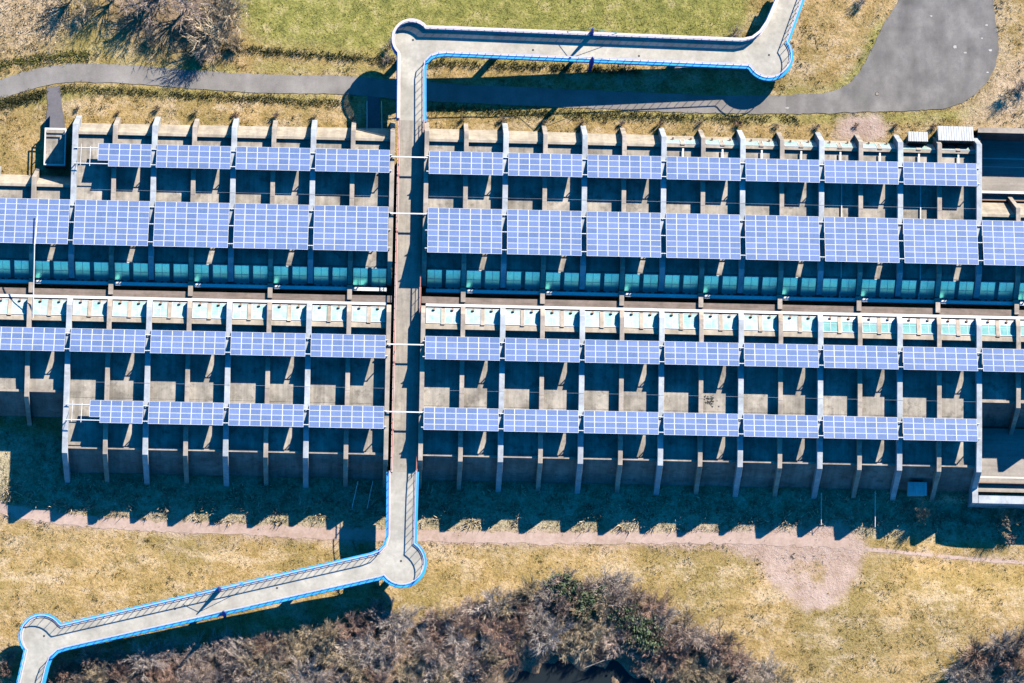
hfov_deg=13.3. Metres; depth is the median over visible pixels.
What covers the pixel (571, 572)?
bare shrub
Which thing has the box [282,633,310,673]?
bare shrub
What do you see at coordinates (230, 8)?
bare tree
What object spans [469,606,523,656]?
bare shrub
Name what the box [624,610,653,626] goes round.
bare shrub
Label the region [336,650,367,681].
bare shrub
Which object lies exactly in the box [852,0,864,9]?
bare shrub
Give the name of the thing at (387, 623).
bare shrub
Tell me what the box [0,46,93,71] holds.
corner scrub
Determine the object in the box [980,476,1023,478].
edge line
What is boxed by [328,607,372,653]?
bare shrub
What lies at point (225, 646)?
bare shrub
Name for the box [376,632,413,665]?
bare shrub
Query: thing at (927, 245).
solar array
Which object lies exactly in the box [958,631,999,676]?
bare shrub
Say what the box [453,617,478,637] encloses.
bare shrub
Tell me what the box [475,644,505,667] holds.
bare shrub
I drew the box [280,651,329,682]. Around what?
bare shrub
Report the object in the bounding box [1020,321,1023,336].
window
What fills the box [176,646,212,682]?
bare shrub
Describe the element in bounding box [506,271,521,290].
window
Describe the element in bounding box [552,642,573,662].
bare shrub
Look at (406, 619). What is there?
bare shrub
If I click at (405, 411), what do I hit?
tie beam
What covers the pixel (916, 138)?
lean to roof
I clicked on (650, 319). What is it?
window
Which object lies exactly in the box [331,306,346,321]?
window
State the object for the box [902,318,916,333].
window
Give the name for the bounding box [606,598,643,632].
evergreen bush
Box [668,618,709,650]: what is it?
bare shrub
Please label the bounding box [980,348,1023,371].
solar array
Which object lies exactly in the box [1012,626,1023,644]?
bare shrub
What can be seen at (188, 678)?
bare shrub
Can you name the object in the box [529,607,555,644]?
bare shrub
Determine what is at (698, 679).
bare shrub
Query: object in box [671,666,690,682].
bare shrub
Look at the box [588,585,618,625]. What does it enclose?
bare shrub
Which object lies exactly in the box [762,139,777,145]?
window
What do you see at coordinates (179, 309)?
window
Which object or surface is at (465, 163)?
solar array
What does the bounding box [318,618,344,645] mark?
bare shrub
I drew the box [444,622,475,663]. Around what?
bare shrub
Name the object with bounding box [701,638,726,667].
bare shrub
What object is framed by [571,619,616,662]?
bare shrub
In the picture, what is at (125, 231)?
solar array
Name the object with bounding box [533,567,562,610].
bare shrub
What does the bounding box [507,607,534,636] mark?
bare shrub
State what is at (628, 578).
bare shrub
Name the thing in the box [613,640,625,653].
bare shrub
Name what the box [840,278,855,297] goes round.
window
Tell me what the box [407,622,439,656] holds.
bare shrub
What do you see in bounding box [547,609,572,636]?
bare shrub
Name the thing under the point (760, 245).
solar array
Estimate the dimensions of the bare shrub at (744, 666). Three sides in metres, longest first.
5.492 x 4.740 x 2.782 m
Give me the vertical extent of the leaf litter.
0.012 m
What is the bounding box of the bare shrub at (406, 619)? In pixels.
[382,605,423,633]
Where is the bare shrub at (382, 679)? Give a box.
[359,664,397,682]
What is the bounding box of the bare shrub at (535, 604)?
[519,581,561,636]
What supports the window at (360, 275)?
in the motorway gallery at (189, 268)
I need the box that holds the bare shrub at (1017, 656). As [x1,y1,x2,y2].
[988,639,1023,678]
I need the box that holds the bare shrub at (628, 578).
[602,564,644,600]
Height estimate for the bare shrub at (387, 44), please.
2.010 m
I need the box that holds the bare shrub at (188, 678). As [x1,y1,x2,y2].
[175,665,213,682]
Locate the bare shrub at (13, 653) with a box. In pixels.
[0,643,19,668]
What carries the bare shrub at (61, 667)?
on the ground at (836, 572)
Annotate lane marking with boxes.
[982,158,1023,167]
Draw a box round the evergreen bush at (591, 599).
[572,583,607,622]
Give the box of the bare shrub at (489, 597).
[466,585,521,620]
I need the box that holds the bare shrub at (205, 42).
[190,31,215,59]
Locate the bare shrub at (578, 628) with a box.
[566,618,590,643]
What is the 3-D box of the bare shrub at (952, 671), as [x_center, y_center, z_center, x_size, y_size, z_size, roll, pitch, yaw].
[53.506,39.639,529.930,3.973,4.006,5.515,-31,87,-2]
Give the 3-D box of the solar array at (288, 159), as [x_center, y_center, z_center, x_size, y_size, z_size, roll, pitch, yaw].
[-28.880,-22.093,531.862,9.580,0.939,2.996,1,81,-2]
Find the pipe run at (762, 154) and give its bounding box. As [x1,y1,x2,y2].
[761,150,801,158]
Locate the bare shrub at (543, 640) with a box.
[536,634,547,648]
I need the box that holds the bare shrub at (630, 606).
[614,596,640,627]
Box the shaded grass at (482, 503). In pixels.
[0,438,1023,539]
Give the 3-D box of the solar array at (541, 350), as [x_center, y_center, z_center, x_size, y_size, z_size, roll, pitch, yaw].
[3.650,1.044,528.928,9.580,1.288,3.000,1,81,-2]
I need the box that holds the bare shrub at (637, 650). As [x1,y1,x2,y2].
[628,646,645,656]
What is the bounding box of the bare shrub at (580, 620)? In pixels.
[568,602,593,623]
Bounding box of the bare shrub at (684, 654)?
[666,631,694,668]
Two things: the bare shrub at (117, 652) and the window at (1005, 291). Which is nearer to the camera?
the bare shrub at (117, 652)
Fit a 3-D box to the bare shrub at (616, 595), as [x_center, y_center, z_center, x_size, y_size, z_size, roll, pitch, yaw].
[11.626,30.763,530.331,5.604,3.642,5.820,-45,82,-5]
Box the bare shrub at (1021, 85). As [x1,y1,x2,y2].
[1015,77,1023,92]
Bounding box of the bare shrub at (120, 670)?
[108,660,132,679]
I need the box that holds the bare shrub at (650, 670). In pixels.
[641,660,660,682]
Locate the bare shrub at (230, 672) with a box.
[215,660,244,682]
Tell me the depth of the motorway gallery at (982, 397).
530.95 m
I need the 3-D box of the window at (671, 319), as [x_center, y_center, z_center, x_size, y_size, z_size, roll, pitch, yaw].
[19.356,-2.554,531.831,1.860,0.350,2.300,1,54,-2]
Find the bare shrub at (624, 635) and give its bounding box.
[618,628,636,646]
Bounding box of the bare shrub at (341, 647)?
[325,619,358,666]
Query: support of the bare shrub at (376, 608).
on the ground at (836, 572)
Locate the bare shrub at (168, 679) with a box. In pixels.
[157,673,177,682]
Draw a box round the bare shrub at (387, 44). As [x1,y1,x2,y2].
[382,38,390,54]
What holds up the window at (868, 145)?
in the motorway gallery at (663, 276)
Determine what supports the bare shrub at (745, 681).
on the ground at (836, 572)
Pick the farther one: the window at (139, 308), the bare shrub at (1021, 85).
the bare shrub at (1021, 85)
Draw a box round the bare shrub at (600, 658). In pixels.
[594,651,606,665]
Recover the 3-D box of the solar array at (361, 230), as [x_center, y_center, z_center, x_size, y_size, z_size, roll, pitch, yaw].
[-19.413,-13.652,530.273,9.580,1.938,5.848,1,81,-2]
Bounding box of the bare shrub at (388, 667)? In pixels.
[369,657,394,674]
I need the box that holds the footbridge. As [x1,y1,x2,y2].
[16,0,803,682]
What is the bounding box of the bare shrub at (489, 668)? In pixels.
[485,660,500,675]
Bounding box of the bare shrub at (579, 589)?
[550,577,597,611]
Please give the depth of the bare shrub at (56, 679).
527.39 m
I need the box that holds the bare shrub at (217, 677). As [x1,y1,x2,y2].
[187,664,228,682]
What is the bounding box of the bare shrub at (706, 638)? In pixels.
[689,616,721,659]
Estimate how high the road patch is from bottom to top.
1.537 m
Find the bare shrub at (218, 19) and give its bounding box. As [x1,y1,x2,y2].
[195,0,245,44]
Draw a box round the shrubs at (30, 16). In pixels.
[0,0,106,54]
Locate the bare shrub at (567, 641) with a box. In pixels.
[542,624,585,660]
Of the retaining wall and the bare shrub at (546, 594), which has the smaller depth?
the bare shrub at (546, 594)
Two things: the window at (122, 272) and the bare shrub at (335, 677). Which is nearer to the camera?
the bare shrub at (335, 677)
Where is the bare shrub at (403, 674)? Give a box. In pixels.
[390,660,422,682]
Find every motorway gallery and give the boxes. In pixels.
[0,115,394,302]
[0,294,390,488]
[417,303,1023,503]
[421,122,1023,316]
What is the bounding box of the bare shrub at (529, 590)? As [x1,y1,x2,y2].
[516,574,545,602]
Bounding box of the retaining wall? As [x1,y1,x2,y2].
[975,127,1023,140]
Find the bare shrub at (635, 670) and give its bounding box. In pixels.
[630,666,639,677]
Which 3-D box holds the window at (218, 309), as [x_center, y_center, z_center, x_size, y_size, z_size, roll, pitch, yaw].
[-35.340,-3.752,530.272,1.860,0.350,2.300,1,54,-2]
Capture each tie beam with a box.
[386,411,421,412]
[387,343,423,345]
[390,212,425,214]
[391,156,427,157]
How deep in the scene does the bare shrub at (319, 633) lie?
528.40 m
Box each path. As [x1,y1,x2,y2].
[0,63,785,113]
[0,502,850,549]
[45,86,64,126]
[367,96,380,127]
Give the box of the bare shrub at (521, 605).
[513,595,533,616]
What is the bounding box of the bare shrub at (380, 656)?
[365,628,401,662]
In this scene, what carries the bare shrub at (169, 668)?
on the ground at (836, 572)
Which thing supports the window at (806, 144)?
in the motorway gallery at (663, 276)
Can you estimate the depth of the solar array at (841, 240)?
532.00 m
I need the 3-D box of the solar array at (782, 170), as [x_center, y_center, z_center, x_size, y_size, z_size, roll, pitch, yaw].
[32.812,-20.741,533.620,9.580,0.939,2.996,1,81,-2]
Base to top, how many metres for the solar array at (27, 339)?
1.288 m
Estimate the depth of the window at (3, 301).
529.63 m
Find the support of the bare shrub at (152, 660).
on the ground at (836, 572)
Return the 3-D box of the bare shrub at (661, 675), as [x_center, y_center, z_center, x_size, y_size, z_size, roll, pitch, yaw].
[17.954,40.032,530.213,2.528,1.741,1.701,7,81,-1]
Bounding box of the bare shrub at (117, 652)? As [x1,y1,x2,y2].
[107,643,129,668]
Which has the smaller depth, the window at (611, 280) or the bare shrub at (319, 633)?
the bare shrub at (319, 633)
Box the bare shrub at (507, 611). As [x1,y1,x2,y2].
[489,587,523,623]
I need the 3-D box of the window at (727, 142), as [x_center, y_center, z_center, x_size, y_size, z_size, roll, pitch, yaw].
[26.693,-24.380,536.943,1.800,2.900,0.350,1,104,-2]
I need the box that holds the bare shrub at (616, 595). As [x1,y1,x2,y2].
[591,573,630,618]
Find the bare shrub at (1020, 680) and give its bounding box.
[1002,661,1023,682]
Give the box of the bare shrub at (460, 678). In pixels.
[451,662,485,682]
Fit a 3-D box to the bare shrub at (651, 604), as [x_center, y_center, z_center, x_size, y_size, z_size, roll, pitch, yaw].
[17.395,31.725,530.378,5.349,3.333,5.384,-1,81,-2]
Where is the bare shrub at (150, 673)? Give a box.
[141,665,163,682]
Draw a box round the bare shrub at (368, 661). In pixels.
[349,638,382,675]
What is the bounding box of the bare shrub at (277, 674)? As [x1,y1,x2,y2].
[260,656,294,682]
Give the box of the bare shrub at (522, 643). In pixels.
[512,632,529,659]
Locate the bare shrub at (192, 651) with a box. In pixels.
[183,631,207,666]
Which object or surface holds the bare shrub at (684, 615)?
on the ground at (836, 572)
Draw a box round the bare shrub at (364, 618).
[354,605,376,634]
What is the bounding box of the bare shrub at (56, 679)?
[48,671,63,682]
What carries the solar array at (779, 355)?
on the motorway gallery at (982, 397)
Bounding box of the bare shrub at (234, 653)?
[218,636,258,677]
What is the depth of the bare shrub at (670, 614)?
530.11 m
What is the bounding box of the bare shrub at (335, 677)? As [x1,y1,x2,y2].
[317,666,350,682]
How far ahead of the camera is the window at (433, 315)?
531.05 m
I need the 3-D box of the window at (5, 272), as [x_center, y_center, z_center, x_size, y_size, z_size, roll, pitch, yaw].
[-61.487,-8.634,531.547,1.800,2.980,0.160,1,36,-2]
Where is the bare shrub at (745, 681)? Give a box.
[734,674,750,682]
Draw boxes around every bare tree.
[69,0,88,12]
[113,0,137,12]
[133,0,166,24]
[170,0,213,34]
[180,3,234,60]
[201,0,249,37]
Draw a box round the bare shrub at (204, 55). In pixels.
[195,45,220,64]
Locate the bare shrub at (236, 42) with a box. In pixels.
[222,33,244,53]
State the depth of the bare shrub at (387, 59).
541.47 m
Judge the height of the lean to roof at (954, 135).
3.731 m
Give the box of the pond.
[508,658,656,682]
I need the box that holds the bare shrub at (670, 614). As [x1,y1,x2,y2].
[650,600,682,630]
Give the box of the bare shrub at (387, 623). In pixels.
[368,592,412,650]
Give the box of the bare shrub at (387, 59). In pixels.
[382,52,392,63]
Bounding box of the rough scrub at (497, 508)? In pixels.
[1,472,1022,543]
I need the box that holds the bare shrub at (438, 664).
[415,648,452,682]
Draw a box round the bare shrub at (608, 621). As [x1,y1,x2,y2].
[598,610,626,645]
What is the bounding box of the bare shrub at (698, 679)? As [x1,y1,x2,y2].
[688,672,712,682]
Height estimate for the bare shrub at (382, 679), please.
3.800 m
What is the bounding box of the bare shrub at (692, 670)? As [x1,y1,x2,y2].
[670,648,710,682]
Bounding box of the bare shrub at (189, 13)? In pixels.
[181,2,205,36]
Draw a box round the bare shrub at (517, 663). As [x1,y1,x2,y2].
[509,653,525,671]
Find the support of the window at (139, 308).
in the motorway gallery at (43, 383)
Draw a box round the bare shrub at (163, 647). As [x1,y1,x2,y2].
[144,637,180,671]
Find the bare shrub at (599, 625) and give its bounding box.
[580,611,616,643]
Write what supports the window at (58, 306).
in the motorway gallery at (43, 383)
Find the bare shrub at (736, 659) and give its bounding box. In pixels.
[719,640,754,674]
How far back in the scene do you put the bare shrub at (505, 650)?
529.85 m
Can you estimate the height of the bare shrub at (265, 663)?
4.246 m
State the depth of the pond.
531.05 m
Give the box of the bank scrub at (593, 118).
[427,101,803,128]
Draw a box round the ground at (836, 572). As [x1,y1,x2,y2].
[0,0,1023,682]
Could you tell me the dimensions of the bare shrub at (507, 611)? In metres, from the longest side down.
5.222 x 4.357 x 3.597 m
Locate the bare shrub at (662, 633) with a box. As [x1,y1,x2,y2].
[646,615,671,649]
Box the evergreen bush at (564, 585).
[543,570,582,608]
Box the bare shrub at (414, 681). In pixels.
[410,671,436,682]
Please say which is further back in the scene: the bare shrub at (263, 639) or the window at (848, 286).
the window at (848, 286)
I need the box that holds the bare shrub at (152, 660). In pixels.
[123,640,168,682]
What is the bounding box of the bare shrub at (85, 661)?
[77,644,109,679]
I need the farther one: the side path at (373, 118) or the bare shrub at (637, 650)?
the side path at (373, 118)
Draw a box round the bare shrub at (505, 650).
[490,631,529,668]
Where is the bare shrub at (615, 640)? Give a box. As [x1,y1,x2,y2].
[597,620,639,659]
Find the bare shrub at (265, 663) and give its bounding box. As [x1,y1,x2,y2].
[238,639,285,682]
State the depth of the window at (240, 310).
530.41 m
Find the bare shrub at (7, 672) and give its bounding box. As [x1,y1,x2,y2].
[0,653,19,682]
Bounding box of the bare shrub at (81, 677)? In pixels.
[68,671,88,682]
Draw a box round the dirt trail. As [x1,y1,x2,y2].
[866,547,1023,564]
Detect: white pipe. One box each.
[839,183,842,298]
[918,185,920,300]
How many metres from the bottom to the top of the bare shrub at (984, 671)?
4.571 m
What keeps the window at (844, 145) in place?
in the motorway gallery at (663, 276)
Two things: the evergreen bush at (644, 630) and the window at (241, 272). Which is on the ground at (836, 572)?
the evergreen bush at (644, 630)
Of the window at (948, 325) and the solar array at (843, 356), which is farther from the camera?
the window at (948, 325)
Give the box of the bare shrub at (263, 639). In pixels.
[243,628,279,661]
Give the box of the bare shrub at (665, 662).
[642,647,680,679]
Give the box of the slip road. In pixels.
[978,428,1023,492]
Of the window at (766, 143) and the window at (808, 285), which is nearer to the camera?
the window at (808, 285)
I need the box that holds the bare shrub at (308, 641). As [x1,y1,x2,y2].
[284,612,323,654]
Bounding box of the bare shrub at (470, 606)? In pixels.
[452,593,486,625]
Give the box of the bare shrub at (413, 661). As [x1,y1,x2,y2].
[405,647,429,676]
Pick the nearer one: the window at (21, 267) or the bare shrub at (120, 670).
the bare shrub at (120, 670)
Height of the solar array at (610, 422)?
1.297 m
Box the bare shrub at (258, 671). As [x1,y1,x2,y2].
[229,663,279,682]
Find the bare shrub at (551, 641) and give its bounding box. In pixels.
[522,616,578,654]
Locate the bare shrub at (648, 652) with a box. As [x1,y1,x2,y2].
[623,620,671,666]
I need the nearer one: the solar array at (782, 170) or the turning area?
the solar array at (782, 170)
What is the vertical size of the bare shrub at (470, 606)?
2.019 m
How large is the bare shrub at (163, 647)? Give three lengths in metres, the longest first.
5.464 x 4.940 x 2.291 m
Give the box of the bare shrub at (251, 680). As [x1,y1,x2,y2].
[224,673,263,682]
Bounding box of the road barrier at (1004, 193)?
[982,191,1023,201]
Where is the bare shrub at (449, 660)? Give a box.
[431,653,460,675]
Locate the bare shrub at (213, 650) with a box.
[201,638,225,660]
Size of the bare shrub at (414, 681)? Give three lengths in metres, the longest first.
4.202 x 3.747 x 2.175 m
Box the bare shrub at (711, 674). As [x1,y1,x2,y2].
[695,657,730,682]
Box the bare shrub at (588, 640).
[581,632,595,646]
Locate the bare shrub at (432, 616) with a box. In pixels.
[419,606,444,631]
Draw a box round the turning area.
[786,0,998,113]
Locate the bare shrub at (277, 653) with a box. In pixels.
[257,631,290,666]
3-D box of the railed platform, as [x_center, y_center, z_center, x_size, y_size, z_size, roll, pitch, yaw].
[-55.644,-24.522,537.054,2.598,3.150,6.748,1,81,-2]
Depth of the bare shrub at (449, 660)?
529.14 m
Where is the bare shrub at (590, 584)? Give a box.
[571,576,598,596]
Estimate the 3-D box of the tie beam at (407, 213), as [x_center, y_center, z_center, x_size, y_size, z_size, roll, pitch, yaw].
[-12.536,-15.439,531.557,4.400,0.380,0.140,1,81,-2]
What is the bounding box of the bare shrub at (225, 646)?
[207,622,244,668]
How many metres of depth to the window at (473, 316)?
531.18 m
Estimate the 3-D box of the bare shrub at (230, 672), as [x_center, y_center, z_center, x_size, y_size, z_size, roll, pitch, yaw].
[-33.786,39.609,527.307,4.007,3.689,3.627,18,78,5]
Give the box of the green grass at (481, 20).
[242,0,757,71]
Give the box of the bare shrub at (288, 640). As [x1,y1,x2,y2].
[275,627,303,653]
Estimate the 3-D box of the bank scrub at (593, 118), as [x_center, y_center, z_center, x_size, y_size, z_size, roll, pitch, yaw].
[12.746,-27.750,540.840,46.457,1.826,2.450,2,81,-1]
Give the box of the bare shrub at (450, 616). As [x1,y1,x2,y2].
[439,603,463,622]
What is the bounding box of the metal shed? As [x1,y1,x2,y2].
[907,482,926,496]
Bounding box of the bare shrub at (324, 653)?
[313,643,341,670]
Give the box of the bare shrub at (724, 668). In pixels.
[714,660,735,682]
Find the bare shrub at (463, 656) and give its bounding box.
[444,636,485,674]
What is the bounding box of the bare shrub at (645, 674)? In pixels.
[640,661,656,678]
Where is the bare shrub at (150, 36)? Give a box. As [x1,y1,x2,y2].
[143,29,158,46]
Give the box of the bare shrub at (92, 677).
[80,660,107,682]
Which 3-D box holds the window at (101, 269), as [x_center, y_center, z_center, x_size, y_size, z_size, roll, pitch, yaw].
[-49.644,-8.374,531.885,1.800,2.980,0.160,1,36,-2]
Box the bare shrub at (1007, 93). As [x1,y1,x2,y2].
[997,84,1016,103]
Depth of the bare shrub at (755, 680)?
529.32 m
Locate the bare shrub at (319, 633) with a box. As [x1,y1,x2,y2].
[305,617,345,658]
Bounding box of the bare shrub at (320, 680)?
[304,670,332,682]
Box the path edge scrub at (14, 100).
[0,88,48,111]
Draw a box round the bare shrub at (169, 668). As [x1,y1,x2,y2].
[152,642,188,681]
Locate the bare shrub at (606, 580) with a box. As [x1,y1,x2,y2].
[574,564,630,607]
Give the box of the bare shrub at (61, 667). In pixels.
[49,655,78,681]
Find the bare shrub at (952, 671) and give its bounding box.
[941,653,971,682]
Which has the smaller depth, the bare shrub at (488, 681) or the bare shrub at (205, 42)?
the bare shrub at (488, 681)
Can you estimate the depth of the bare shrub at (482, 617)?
530.30 m
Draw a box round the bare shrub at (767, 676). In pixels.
[751,648,787,682]
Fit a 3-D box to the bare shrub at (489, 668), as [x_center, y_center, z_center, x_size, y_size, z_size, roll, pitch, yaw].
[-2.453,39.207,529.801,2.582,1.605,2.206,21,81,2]
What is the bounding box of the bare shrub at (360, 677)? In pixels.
[351,667,371,682]
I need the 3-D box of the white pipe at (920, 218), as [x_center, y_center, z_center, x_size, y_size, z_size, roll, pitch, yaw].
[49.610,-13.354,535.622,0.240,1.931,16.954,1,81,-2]
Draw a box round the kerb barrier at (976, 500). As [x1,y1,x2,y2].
[968,482,1023,508]
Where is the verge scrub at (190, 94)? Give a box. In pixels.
[61,80,340,109]
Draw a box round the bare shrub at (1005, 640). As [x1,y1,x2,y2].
[982,626,1023,656]
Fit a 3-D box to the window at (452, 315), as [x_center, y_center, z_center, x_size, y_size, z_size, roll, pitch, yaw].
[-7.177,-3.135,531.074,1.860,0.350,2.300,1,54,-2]
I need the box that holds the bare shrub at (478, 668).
[472,656,491,678]
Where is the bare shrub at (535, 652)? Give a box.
[527,646,540,661]
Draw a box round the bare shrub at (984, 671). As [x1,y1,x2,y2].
[969,659,997,682]
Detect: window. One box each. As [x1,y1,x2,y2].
[0,260,10,278]
[0,298,8,313]
[11,298,27,314]
[14,260,28,279]
[34,299,48,314]
[35,260,49,279]
[51,299,66,315]
[53,261,68,280]
[72,300,87,315]
[75,261,89,280]
[91,300,106,315]
[94,262,108,281]
[112,301,127,316]
[114,262,129,281]
[131,301,146,316]
[133,263,147,281]
[152,302,167,317]
[155,263,169,282]
[171,302,186,317]
[173,263,187,282]
[192,302,207,318]
[194,264,208,283]
[211,303,226,318]
[213,264,227,283]
[232,303,247,319]
[234,265,248,284]
[251,304,266,319]
[253,265,267,284]
[272,304,287,319]
[274,266,287,285]
[291,305,305,320]
[292,266,306,285]
[312,305,327,320]
[314,267,328,285]
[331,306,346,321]
[332,267,346,286]
[352,306,366,321]
[353,267,367,286]
[371,268,386,287]
[371,306,385,322]
[426,308,440,323]
[427,269,441,288]
[445,270,460,288]
[445,308,459,323]
[465,309,480,324]
[466,270,480,289]
[485,270,499,289]
[485,309,499,324]
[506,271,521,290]
[506,309,519,325]
[524,271,539,290]
[524,310,539,325]
[545,272,560,291]
[545,310,559,325]
[564,272,578,291]
[564,311,578,326]
[585,273,600,291]
[585,311,599,326]
[603,273,618,292]
[604,312,618,327]
[624,274,639,292]
[624,312,639,327]
[643,274,658,293]
[643,312,657,328]
[664,274,679,293]
[664,313,678,328]
[667,137,680,143]
[682,275,697,294]
[683,137,699,144]
[683,313,698,329]
[703,275,718,294]
[704,314,718,329]
[706,138,720,144]
[721,276,737,295]
[723,138,738,145]
[723,314,737,329]
[743,276,758,295]
[744,315,758,330]
[746,139,758,145]
[761,277,777,295]
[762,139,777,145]
[762,315,777,330]
[782,277,797,296]
[783,316,797,331]
[784,140,798,146]
[800,277,816,296]
[801,140,816,146]
[802,316,816,331]
[822,278,837,297]
[823,316,837,332]
[824,141,837,147]
[840,141,856,147]
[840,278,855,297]
[841,317,856,332]
[861,279,876,298]
[862,317,877,332]
[863,141,877,148]
[879,142,895,148]
[879,279,895,298]
[881,318,895,333]
[900,280,916,298]
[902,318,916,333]
[903,144,916,149]
[918,143,934,149]
[919,280,934,299]
[920,319,935,334]
[939,281,955,299]
[941,319,956,334]
[942,144,955,150]
[957,145,974,150]
[958,281,973,300]
[959,319,974,335]
[979,281,995,300]
[981,320,995,335]
[997,282,1013,301]
[999,320,1014,335]
[1018,282,1023,301]
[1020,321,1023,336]
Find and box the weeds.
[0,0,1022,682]
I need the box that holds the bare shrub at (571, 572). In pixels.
[551,563,578,601]
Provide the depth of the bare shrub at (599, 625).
530.24 m
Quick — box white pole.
[32,214,37,317]
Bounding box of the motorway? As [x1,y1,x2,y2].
[980,140,1023,202]
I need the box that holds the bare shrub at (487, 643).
[470,628,500,657]
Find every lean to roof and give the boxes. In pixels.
[906,131,927,144]
[936,126,973,145]
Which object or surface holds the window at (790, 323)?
in the motorway gallery at (982, 397)
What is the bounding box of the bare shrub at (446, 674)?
[429,661,463,682]
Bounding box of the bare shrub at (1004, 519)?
[992,507,1020,535]
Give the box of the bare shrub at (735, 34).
[726,25,743,36]
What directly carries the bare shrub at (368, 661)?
on the ground at (836, 572)
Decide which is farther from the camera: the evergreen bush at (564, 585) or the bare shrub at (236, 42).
the bare shrub at (236, 42)
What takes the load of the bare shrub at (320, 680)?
on the ground at (836, 572)
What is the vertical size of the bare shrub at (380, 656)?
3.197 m
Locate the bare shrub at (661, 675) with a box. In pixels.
[653,668,669,678]
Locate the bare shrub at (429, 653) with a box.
[414,634,453,663]
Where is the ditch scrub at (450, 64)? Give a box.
[221,43,641,75]
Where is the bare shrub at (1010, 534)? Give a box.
[1001,531,1015,543]
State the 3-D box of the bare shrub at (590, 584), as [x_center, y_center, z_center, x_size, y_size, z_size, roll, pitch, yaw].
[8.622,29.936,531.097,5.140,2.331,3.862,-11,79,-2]
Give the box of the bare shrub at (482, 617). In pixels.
[474,604,494,625]
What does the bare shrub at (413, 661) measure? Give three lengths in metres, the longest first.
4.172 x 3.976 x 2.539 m
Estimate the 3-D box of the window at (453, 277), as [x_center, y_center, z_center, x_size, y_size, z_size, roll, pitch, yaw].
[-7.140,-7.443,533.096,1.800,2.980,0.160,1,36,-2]
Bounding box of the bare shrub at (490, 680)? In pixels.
[471,670,501,682]
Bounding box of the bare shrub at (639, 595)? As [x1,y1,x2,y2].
[626,584,650,605]
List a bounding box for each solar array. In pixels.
[0,198,71,243]
[0,327,67,350]
[65,400,145,423]
[67,328,147,352]
[71,200,151,245]
[74,143,153,166]
[145,401,225,424]
[148,330,227,354]
[151,201,231,247]
[153,145,233,168]
[226,403,306,426]
[228,332,307,356]
[231,203,311,249]
[233,146,312,170]
[306,405,385,428]
[308,334,387,357]
[311,205,390,251]
[313,148,391,172]
[421,407,500,430]
[423,336,501,360]
[425,208,504,253]
[426,151,505,174]
[501,409,580,432]
[502,338,581,362]
[505,209,583,255]
[506,153,584,176]
[581,411,660,434]
[582,340,661,363]
[584,211,663,257]
[585,155,663,178]
[661,412,740,435]
[662,341,741,365]
[663,213,742,258]
[664,156,742,180]
[741,343,820,367]
[741,414,820,437]
[742,215,821,260]
[743,158,821,182]
[820,416,900,439]
[821,345,900,368]
[822,160,900,184]
[822,217,901,262]
[900,346,979,370]
[900,417,979,441]
[901,162,979,185]
[901,218,980,264]
[979,220,1023,265]
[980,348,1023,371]
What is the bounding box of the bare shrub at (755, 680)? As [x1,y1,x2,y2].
[736,661,772,682]
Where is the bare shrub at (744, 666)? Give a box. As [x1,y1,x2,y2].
[733,646,765,682]
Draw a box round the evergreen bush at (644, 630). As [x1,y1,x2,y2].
[622,614,666,655]
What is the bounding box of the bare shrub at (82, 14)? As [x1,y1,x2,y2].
[71,0,100,28]
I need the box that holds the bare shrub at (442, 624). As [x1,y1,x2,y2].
[420,608,461,652]
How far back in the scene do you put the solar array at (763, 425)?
528.29 m
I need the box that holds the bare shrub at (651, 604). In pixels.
[639,584,676,621]
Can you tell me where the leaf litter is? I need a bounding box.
[704,395,718,407]
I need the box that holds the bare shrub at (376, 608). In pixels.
[364,595,389,623]
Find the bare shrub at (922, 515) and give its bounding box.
[914,501,935,522]
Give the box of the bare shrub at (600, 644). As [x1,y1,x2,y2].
[592,640,604,653]
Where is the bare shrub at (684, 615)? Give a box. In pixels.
[673,603,698,633]
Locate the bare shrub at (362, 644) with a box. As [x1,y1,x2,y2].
[344,624,379,659]
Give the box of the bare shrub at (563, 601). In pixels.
[547,591,570,616]
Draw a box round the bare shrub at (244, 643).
[235,632,257,659]
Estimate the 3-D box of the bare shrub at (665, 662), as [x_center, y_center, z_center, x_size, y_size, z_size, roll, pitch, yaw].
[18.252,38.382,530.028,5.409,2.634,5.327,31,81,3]
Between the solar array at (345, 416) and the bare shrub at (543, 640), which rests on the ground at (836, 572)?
the bare shrub at (543, 640)
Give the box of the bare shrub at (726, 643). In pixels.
[699,615,745,663]
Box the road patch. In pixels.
[786,15,991,108]
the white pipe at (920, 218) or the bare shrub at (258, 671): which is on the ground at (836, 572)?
the bare shrub at (258, 671)
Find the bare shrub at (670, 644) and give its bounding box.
[656,626,688,658]
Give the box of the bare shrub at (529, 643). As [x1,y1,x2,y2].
[521,632,540,652]
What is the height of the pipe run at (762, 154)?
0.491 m
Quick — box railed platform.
[44,112,66,168]
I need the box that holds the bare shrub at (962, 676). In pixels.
[945,670,979,682]
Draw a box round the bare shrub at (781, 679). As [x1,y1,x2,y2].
[767,663,799,682]
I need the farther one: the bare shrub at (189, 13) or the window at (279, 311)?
the bare shrub at (189, 13)
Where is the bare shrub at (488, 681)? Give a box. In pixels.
[481,673,495,682]
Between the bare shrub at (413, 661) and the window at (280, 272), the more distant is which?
the window at (280, 272)
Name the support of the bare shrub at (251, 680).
on the ground at (836, 572)

